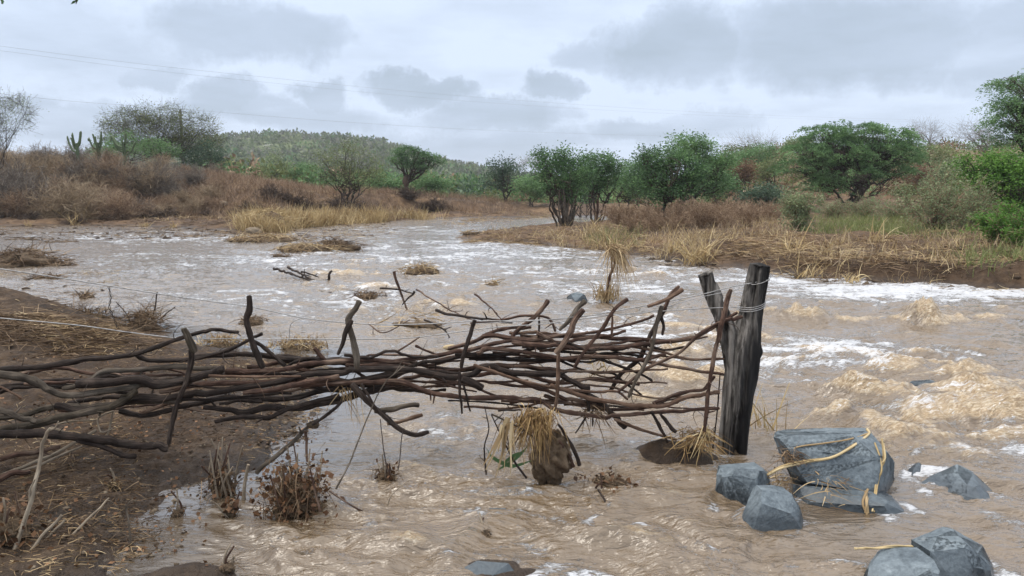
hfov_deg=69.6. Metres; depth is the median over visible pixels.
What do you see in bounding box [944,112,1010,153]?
bare tree
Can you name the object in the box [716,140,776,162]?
bush
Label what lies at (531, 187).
background bush
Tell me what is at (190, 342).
branch
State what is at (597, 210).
dead thicket
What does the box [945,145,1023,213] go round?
leafy tree
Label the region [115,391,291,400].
branch
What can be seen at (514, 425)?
twig
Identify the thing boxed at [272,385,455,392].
branch
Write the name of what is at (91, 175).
dry shrub
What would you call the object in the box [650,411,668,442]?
branch
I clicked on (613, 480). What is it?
debris clump
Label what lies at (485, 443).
twig
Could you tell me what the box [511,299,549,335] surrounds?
branch
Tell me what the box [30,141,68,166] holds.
dry shrub
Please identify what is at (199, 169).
dry shrub
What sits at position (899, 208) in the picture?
grassy shrub
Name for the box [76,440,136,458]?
branch
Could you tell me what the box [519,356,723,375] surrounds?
branch
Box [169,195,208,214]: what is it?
dry shrub
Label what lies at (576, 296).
rock
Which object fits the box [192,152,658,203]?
scrub woodland
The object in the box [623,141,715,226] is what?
round tree
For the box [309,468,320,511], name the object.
twig
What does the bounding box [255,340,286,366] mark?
branch
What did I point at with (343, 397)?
straw tuft
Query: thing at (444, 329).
twig
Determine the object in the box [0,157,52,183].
dry shrub
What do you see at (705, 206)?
dry weed
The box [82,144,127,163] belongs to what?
dry shrub
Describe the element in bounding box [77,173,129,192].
dry shrub
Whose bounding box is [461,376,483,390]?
branch
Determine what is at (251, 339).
branch
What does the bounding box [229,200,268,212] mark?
root tangle
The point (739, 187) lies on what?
background bush
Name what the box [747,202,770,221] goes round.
dry weed
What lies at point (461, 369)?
branch
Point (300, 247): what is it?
debris heap
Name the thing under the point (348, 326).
branch
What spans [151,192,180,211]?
dry shrub
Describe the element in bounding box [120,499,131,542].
twig
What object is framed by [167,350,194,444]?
branch
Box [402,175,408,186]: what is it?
insect nest
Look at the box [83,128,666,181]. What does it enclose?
hill scrub
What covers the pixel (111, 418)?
twig
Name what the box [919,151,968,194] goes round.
background bush
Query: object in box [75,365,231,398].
branch
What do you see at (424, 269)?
debris heap
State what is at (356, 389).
branch
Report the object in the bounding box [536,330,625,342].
branch
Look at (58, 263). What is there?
debris heap
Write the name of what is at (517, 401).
branch
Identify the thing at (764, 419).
reed clump
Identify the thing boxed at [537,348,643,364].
branch
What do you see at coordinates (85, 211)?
dry shrub
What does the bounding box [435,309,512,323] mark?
twig
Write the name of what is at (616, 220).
dry weed
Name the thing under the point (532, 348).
branch
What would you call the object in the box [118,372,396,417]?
branch
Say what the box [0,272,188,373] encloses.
straw litter
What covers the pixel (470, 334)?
branch
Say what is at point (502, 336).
branch
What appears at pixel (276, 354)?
branch
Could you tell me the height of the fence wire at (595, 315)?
0.186 m
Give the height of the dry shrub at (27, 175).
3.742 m
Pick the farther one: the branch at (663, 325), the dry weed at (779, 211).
the dry weed at (779, 211)
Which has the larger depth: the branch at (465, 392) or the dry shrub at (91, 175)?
the dry shrub at (91, 175)
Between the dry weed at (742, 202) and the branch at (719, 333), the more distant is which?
the dry weed at (742, 202)
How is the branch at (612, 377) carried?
on the branch at (614, 374)
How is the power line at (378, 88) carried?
attached to the utility pole
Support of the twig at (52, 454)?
on the ground at (658, 450)
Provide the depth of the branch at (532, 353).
4.62 m
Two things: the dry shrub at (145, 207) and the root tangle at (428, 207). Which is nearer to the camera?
the dry shrub at (145, 207)
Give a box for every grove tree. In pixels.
[521,140,602,226]
[575,148,630,221]
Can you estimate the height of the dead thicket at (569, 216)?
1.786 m
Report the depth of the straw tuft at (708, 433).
4.59 m
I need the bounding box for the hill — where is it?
[54,138,448,173]
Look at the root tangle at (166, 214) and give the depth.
41.19 m
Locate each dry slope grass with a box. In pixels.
[0,184,510,223]
[40,163,520,220]
[115,179,415,222]
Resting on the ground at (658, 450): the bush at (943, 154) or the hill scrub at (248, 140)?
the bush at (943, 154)
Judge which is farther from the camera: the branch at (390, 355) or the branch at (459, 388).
the branch at (390, 355)
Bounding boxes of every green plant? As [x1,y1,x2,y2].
[959,198,1023,241]
[997,205,1023,246]
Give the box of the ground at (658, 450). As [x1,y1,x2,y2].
[0,148,1023,575]
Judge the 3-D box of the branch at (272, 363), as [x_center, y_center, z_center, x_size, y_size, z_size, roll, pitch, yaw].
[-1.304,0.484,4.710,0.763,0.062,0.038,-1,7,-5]
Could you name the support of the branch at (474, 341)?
on the branch at (506, 346)
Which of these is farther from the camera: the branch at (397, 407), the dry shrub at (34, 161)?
the dry shrub at (34, 161)
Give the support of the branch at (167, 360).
on the branch at (177, 366)
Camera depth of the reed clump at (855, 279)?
13.77 m
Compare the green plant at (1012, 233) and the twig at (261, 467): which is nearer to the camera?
the twig at (261, 467)
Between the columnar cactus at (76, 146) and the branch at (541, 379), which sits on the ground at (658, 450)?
the columnar cactus at (76, 146)
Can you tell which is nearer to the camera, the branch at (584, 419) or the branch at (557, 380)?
the branch at (557, 380)
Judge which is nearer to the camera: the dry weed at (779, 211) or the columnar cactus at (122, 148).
the dry weed at (779, 211)
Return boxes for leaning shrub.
[868,158,1003,229]
[918,182,1004,230]
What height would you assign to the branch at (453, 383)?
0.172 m
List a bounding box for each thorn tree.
[0,84,48,168]
[89,97,232,160]
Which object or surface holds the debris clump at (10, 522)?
on the ground at (658, 450)
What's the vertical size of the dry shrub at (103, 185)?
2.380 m
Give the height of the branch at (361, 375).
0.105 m
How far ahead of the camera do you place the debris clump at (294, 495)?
3.87 m
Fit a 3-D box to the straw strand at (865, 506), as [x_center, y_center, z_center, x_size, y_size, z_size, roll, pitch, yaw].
[1.906,1.148,3.971,0.040,0.105,0.149,3,8,23]
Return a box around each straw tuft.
[324,385,366,438]
[567,398,615,451]
[585,360,609,384]
[654,422,734,464]
[676,426,724,463]
[765,440,813,473]
[767,467,797,489]
[793,471,870,514]
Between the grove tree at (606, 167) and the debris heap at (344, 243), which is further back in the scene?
the grove tree at (606, 167)
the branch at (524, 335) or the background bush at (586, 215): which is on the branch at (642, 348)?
the branch at (524, 335)
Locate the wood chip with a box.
[443,344,456,350]
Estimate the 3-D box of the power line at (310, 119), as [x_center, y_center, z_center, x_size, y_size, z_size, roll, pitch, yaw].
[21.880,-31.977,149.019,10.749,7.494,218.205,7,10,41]
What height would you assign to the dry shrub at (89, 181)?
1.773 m
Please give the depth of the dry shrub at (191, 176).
48.45 m
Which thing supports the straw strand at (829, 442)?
on the rock at (859, 464)
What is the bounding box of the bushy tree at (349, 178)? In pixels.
[302,133,397,204]
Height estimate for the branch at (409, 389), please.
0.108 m
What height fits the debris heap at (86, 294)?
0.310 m
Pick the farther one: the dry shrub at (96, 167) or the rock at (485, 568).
the dry shrub at (96, 167)
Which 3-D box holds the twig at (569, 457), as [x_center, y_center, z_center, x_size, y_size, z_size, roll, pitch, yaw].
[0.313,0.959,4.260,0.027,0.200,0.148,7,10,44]
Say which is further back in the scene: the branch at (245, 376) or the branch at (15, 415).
the branch at (245, 376)
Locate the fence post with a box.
[698,263,769,454]
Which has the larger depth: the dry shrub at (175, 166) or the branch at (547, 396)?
the dry shrub at (175, 166)
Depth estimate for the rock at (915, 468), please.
4.53 m
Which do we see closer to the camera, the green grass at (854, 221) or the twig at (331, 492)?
the twig at (331, 492)
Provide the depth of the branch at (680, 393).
4.82 m
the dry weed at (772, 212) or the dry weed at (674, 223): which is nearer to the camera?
the dry weed at (674, 223)
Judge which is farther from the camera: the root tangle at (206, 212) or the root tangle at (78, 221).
the root tangle at (206, 212)
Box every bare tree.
[515,153,544,174]
[715,127,787,153]
[901,115,951,147]
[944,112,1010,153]
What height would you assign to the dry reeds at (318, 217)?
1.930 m
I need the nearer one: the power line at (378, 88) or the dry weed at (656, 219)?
the dry weed at (656, 219)
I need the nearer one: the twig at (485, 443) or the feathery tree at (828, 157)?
the twig at (485, 443)
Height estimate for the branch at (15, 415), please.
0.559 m
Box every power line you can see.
[0,93,744,137]
[2,46,972,121]
[7,51,973,123]
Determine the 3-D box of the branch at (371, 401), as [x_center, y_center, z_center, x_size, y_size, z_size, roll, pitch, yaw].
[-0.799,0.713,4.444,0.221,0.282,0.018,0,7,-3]
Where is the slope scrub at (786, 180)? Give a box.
[630,137,1021,207]
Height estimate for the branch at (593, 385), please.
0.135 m
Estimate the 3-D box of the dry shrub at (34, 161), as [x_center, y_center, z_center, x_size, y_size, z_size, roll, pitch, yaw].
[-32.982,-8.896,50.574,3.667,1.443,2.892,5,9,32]
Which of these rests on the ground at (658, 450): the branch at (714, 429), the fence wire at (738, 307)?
the branch at (714, 429)
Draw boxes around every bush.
[87,127,184,163]
[176,137,236,172]
[281,160,321,181]
[363,171,409,189]
[409,170,453,194]
[452,177,486,195]
[505,174,556,206]
[559,165,603,216]
[612,154,653,207]
[692,163,751,204]
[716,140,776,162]
[725,154,761,201]
[730,141,778,170]
[732,178,790,207]
[746,152,790,186]
[782,133,814,164]
[882,180,929,195]
[890,159,936,199]
[903,135,971,175]
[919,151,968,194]
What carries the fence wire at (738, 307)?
attached to the fence post
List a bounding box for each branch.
[0,328,240,371]
[0,370,191,404]
[0,378,78,385]
[0,379,70,393]
[0,384,72,389]
[0,386,21,398]
[0,387,137,446]
[0,387,205,422]
[0,407,44,449]
[0,424,167,451]
[21,366,145,374]
[23,373,193,385]
[54,346,589,411]
[58,404,209,412]
[62,363,217,401]
[67,395,181,404]
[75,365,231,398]
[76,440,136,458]
[96,373,182,384]
[111,369,183,374]
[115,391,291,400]
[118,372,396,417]
[122,404,169,416]
[135,332,262,362]
[152,378,222,388]
[159,378,307,407]
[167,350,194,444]
[181,328,197,352]
[195,351,342,364]
[203,384,408,414]
[208,366,300,396]
[214,393,339,423]
[218,367,394,375]
[219,399,262,404]
[225,314,653,388]
[227,350,344,365]
[243,295,264,368]
[243,374,339,407]
[247,361,296,368]
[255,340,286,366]
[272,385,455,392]
[285,357,321,366]
[296,360,459,371]
[298,368,403,378]
[301,375,719,426]
[305,356,409,368]
[309,369,457,392]
[312,399,344,425]
[313,347,325,359]
[336,378,419,392]
[337,319,352,354]
[344,349,437,359]
[345,300,361,369]
[345,363,400,366]
[350,354,423,357]
[350,382,428,436]
[361,383,397,427]
[374,402,419,412]
[387,413,422,424]
[396,356,505,371]
[397,337,419,350]
[400,374,457,380]
[408,380,476,391]
[409,361,552,371]
[415,345,435,353]
[417,388,445,392]
[421,382,553,400]
[422,379,527,383]
[423,363,505,371]
[425,345,519,368]
[448,324,530,349]
[448,400,542,409]
[455,341,644,356]
[458,371,462,413]
[460,319,476,367]
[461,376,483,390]
[463,384,470,411]
[463,401,643,410]
[469,356,575,377]
[470,312,557,331]
[471,371,639,385]
[473,364,627,419]
[476,346,665,361]
[482,333,664,341]
[482,363,667,373]
[487,378,667,386]
[492,351,683,359]
[493,357,601,406]
[501,400,709,410]
[505,383,680,398]
[509,330,586,334]
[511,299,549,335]
[512,311,737,358]
[512,357,604,362]
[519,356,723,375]
[520,334,707,344]
[522,342,602,351]
[535,338,641,345]
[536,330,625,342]
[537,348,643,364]
[539,344,723,360]
[544,394,677,410]
[550,383,728,410]
[553,353,559,408]
[554,308,584,354]
[558,299,586,330]
[560,361,641,401]
[563,398,675,407]
[566,368,615,378]
[573,298,628,367]
[575,417,586,433]
[578,392,627,428]
[585,393,590,411]
[590,358,652,381]
[609,309,666,389]
[610,345,684,351]
[611,311,612,337]
[614,418,676,440]
[616,301,742,392]
[627,305,663,397]
[647,288,683,307]
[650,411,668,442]
[652,376,715,403]
[659,414,676,432]
[660,315,664,335]
[663,285,679,309]
[693,289,732,448]
[712,375,720,451]
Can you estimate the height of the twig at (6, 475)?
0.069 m
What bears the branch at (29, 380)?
on the branch at (98, 410)
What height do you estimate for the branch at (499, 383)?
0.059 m
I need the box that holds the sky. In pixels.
[0,0,1023,175]
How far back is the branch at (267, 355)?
4.57 m
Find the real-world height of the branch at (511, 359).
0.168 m
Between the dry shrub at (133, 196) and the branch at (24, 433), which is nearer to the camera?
the branch at (24, 433)
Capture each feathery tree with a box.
[767,119,935,211]
[967,71,1023,152]
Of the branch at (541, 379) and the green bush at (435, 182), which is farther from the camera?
the green bush at (435, 182)
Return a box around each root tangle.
[13,211,42,219]
[60,214,86,224]
[135,210,155,218]
[149,207,183,217]
[197,207,216,216]
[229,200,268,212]
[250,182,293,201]
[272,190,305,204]
[295,198,315,209]
[315,201,335,212]
[319,193,366,212]
[392,184,426,199]
[418,195,451,210]
[418,201,435,210]
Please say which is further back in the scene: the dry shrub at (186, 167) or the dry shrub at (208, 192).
the dry shrub at (186, 167)
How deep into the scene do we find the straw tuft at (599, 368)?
4.85 m
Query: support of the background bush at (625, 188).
on the ground at (658, 450)
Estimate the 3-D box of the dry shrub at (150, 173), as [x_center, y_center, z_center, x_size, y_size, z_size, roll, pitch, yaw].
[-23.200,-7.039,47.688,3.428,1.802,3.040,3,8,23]
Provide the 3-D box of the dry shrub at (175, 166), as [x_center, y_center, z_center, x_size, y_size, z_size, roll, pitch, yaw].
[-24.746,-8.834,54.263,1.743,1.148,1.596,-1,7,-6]
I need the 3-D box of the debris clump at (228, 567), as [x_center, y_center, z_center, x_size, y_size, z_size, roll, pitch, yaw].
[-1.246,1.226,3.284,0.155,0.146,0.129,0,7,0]
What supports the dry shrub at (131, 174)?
on the ground at (658, 450)
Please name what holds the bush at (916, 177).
on the ground at (658, 450)
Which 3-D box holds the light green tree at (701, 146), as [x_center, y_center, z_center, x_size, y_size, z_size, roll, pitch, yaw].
[9.679,-5.769,37.662,4.861,4.865,2.514,0,7,0]
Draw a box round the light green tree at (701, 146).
[656,128,747,205]
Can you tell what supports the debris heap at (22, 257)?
on the ground at (658, 450)
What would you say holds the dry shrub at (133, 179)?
on the ground at (658, 450)
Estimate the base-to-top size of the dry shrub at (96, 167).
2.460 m
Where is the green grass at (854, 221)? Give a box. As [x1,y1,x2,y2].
[582,209,1023,279]
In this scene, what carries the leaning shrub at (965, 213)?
on the ground at (658, 450)
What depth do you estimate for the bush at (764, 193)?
45.40 m
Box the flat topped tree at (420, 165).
[384,143,446,188]
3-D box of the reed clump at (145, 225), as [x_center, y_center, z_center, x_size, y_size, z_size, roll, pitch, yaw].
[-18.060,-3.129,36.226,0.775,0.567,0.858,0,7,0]
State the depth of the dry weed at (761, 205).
35.49 m
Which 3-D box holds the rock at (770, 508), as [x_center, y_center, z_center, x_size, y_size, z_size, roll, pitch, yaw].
[1.341,1.203,3.875,0.398,0.338,0.325,0,7,0]
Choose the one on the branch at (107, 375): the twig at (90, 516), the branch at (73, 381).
the branch at (73, 381)
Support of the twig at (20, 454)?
on the ground at (658, 450)
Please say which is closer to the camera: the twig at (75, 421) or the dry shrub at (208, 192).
the twig at (75, 421)
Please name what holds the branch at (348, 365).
on the branch at (436, 362)
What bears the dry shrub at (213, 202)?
on the ground at (658, 450)
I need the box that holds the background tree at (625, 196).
[609,158,654,207]
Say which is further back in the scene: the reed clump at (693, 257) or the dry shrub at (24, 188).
the dry shrub at (24, 188)
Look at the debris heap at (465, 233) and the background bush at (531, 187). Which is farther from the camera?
the background bush at (531, 187)
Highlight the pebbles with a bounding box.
[0,182,1020,572]
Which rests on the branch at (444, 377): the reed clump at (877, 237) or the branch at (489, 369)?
the branch at (489, 369)
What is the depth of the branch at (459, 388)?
4.49 m
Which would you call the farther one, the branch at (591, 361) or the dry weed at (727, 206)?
the dry weed at (727, 206)
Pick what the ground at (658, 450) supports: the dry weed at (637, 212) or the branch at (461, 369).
the dry weed at (637, 212)
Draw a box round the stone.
[245,227,260,233]
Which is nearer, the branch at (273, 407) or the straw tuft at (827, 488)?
the straw tuft at (827, 488)
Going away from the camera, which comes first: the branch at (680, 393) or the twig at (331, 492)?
the twig at (331, 492)
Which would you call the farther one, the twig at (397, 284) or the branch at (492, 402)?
the twig at (397, 284)
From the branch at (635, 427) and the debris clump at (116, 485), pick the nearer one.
the debris clump at (116, 485)
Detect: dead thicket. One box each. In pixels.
[558,189,578,225]
[592,195,605,221]
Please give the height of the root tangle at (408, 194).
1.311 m
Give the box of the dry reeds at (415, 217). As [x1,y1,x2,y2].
[389,206,435,220]
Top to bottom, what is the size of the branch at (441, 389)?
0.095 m
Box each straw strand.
[767,428,870,475]
[788,432,868,451]
[854,545,913,549]
[862,488,868,514]
[872,438,885,511]
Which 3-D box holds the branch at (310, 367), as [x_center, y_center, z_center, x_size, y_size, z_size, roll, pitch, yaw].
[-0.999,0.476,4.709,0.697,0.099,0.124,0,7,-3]
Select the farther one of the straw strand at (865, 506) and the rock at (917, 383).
the rock at (917, 383)
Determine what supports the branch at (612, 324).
hanging from the branch at (604, 325)
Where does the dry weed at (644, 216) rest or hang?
on the ground at (658, 450)
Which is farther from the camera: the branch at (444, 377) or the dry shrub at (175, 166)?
the dry shrub at (175, 166)
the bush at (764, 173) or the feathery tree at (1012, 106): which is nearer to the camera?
the feathery tree at (1012, 106)
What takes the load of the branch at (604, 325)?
attached to the fence wire at (595, 315)
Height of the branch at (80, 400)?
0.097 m
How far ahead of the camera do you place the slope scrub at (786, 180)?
60.63 m
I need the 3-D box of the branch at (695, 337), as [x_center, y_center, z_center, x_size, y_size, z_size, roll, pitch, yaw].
[1.063,0.377,4.588,0.820,0.558,0.122,-2,8,-12]
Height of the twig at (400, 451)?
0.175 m
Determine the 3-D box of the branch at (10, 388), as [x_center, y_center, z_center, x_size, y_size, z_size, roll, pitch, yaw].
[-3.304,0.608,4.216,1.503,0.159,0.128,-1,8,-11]
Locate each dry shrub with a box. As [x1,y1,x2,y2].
[0,146,29,167]
[0,151,68,189]
[0,156,55,218]
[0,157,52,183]
[0,162,68,216]
[0,186,49,217]
[16,139,65,156]
[17,148,51,167]
[18,172,103,218]
[22,147,72,176]
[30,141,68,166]
[32,172,93,202]
[33,157,86,184]
[33,177,106,215]
[41,161,87,189]
[46,179,123,220]
[47,140,94,162]
[48,158,87,179]
[54,150,100,178]
[56,163,116,186]
[62,151,127,178]
[69,190,115,217]
[70,152,131,186]
[73,171,110,188]
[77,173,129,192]
[78,186,158,220]
[81,179,121,198]
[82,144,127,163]
[83,152,147,180]
[96,164,147,189]
[107,157,159,195]
[112,159,165,192]
[121,159,178,193]
[121,186,142,197]
[129,195,163,216]
[134,154,193,193]
[135,170,182,191]
[138,150,176,170]
[144,180,187,198]
[146,197,170,212]
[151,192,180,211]
[161,188,196,204]
[166,162,181,171]
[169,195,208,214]
[174,164,214,186]
[176,164,193,172]
[190,164,206,173]
[190,194,223,209]
[192,182,223,199]
[201,161,225,172]
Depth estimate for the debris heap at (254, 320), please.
9.58 m
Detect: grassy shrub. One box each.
[816,198,856,218]
[840,189,880,216]
[866,194,923,219]
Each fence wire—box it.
[0,268,770,324]
[0,300,765,339]
[476,292,725,323]
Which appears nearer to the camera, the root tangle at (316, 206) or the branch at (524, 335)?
the branch at (524, 335)
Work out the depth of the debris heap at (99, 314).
9.87 m
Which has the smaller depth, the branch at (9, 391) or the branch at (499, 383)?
the branch at (9, 391)
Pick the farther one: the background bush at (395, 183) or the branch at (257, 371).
the background bush at (395, 183)
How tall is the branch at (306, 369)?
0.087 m
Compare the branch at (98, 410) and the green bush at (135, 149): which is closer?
the branch at (98, 410)
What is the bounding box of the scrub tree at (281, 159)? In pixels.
[255,149,298,178]
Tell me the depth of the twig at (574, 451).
4.24 m
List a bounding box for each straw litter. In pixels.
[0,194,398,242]
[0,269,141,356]
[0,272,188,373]
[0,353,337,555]
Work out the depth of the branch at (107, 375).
4.38 m
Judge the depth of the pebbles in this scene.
4.93 m
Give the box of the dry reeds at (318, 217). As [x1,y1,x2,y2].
[222,200,449,232]
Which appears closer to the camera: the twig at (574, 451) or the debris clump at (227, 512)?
the debris clump at (227, 512)
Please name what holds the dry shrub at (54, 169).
on the ground at (658, 450)
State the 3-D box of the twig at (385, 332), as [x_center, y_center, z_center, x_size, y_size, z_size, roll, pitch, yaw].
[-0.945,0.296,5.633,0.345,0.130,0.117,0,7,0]
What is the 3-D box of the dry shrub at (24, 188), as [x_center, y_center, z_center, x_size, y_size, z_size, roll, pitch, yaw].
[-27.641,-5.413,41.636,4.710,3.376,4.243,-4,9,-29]
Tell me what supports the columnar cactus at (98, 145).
on the ground at (658, 450)
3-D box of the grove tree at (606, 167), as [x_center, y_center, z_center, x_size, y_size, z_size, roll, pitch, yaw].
[4.551,-5.216,37.796,3.087,4.001,2.640,0,7,0]
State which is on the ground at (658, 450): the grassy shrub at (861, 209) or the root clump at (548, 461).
the grassy shrub at (861, 209)
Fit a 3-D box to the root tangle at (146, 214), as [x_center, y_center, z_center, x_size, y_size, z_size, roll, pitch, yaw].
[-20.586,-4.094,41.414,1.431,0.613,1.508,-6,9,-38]
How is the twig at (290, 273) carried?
on the water
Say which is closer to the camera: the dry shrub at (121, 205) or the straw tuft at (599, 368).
the straw tuft at (599, 368)
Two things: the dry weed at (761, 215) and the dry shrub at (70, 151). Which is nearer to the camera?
the dry weed at (761, 215)
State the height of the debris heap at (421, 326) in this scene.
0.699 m
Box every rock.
[465,561,513,575]
[567,292,587,301]
[715,462,769,505]
[742,485,803,531]
[773,428,894,492]
[790,483,903,513]
[864,547,939,575]
[908,462,921,475]
[909,380,934,385]
[911,527,993,575]
[921,464,991,499]
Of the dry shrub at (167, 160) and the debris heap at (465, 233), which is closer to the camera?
the debris heap at (465, 233)
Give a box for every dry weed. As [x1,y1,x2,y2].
[599,203,633,224]
[609,199,642,224]
[619,212,645,231]
[628,204,651,224]
[631,197,677,222]
[633,205,668,229]
[641,208,677,230]
[653,200,694,220]
[654,211,691,231]
[665,200,695,221]
[667,197,700,226]
[679,192,725,227]
[683,198,724,223]
[700,203,735,227]
[701,197,743,222]
[710,209,742,227]
[712,195,737,217]
[723,198,764,227]
[728,192,759,215]
[731,201,753,217]
[747,200,780,218]
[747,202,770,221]
[755,197,784,220]
[764,203,783,217]
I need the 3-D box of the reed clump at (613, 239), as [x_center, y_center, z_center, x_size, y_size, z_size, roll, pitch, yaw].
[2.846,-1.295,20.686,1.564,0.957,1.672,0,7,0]
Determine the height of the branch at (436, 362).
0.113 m
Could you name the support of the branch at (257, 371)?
on the branch at (486, 354)
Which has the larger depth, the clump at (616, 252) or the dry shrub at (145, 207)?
the dry shrub at (145, 207)
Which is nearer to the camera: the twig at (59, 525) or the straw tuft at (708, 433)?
the twig at (59, 525)
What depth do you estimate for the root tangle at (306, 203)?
43.51 m
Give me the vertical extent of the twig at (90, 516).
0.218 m
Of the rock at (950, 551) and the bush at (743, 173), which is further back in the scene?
the bush at (743, 173)
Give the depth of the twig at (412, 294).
6.05 m
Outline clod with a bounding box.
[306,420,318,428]
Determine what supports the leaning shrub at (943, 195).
on the ground at (658, 450)
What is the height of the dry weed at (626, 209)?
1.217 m
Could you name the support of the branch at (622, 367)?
on the branch at (550, 368)
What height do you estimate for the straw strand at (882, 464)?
0.313 m
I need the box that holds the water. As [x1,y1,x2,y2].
[0,216,1023,575]
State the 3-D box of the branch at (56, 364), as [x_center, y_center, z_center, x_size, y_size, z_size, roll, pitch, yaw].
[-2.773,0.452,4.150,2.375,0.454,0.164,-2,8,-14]
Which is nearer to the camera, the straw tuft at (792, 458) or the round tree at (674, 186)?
the straw tuft at (792, 458)
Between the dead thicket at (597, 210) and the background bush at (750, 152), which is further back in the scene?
the background bush at (750, 152)
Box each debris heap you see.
[0,231,90,267]
[20,267,73,278]
[33,249,87,266]
[34,238,80,242]
[68,286,98,298]
[69,295,127,318]
[97,295,190,331]
[193,330,248,347]
[218,223,318,243]
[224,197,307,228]
[228,313,271,325]
[264,250,291,257]
[265,330,328,350]
[268,236,353,252]
[304,235,372,250]
[347,287,392,299]
[376,302,477,335]
[388,251,440,275]
[455,228,483,235]
[475,276,507,285]
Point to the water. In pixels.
(844, 354)
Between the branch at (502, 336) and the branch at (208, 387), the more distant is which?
the branch at (502, 336)
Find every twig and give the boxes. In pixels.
[0,429,96,473]
[0,445,60,461]
[0,469,30,482]
[12,421,58,548]
[21,445,82,469]
[30,514,62,549]
[44,519,65,539]
[58,419,95,424]
[70,498,116,535]
[96,410,113,432]
[106,411,113,434]
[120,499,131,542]
[152,292,159,313]
[242,464,249,499]
[255,418,318,474]
[273,267,309,280]
[287,266,314,279]
[304,430,307,461]
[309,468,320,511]
[329,491,362,510]
[335,361,404,488]
[368,319,409,334]
[380,285,411,293]
[380,419,386,465]
[387,479,409,505]
[393,271,407,309]
[397,430,402,470]
[402,291,414,304]
[416,289,471,319]
[424,319,449,338]
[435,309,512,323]
[474,293,501,318]
[479,406,489,474]
[491,410,526,478]
[492,414,537,440]
[498,409,520,411]
[557,424,580,465]
[558,440,574,467]
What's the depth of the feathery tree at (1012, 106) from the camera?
26.37 m
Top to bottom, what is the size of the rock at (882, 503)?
0.237 m
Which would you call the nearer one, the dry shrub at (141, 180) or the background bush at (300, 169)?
the dry shrub at (141, 180)
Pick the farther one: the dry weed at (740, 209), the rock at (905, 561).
the dry weed at (740, 209)
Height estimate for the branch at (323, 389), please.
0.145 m
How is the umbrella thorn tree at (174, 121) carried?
on the ground at (658, 450)
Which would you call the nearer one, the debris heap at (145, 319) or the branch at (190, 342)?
the branch at (190, 342)
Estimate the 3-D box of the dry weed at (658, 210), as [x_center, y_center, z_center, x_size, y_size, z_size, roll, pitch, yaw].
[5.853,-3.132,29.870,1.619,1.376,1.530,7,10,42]
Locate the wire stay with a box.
[108,287,118,327]
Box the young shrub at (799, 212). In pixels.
[773,182,825,231]
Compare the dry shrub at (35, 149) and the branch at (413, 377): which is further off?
the dry shrub at (35, 149)
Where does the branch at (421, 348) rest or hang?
on the branch at (506, 346)
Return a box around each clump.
[0,486,70,557]
[55,202,93,224]
[103,468,123,491]
[133,219,153,226]
[164,489,186,518]
[188,437,258,502]
[210,491,240,517]
[212,543,243,573]
[232,443,345,527]
[364,454,407,490]
[479,512,491,536]
[483,397,576,484]
[573,465,642,492]
[580,242,639,302]
[583,212,608,229]
[587,227,641,250]
[660,222,692,252]
[664,225,728,265]
[749,382,808,430]
[771,217,816,250]
[780,250,831,278]
[837,267,867,283]
[867,216,901,242]
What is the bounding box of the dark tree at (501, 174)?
[477,151,535,201]
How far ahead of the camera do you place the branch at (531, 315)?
4.76 m
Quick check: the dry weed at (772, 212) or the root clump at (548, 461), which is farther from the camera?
the dry weed at (772, 212)
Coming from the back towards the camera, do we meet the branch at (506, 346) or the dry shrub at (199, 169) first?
the dry shrub at (199, 169)
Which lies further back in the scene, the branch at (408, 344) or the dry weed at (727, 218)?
the dry weed at (727, 218)
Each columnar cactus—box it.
[67,131,81,165]
[88,131,101,162]
[110,133,135,165]
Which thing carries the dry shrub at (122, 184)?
on the ground at (658, 450)
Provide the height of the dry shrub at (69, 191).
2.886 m
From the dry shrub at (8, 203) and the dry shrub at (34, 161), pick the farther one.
the dry shrub at (34, 161)
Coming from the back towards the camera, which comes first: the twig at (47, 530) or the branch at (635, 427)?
the branch at (635, 427)
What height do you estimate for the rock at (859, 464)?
0.497 m
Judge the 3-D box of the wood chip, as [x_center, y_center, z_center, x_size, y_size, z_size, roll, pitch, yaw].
[-0.409,0.396,4.893,0.103,0.042,0.042,0,7,0]
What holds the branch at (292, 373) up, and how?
on the branch at (300, 396)

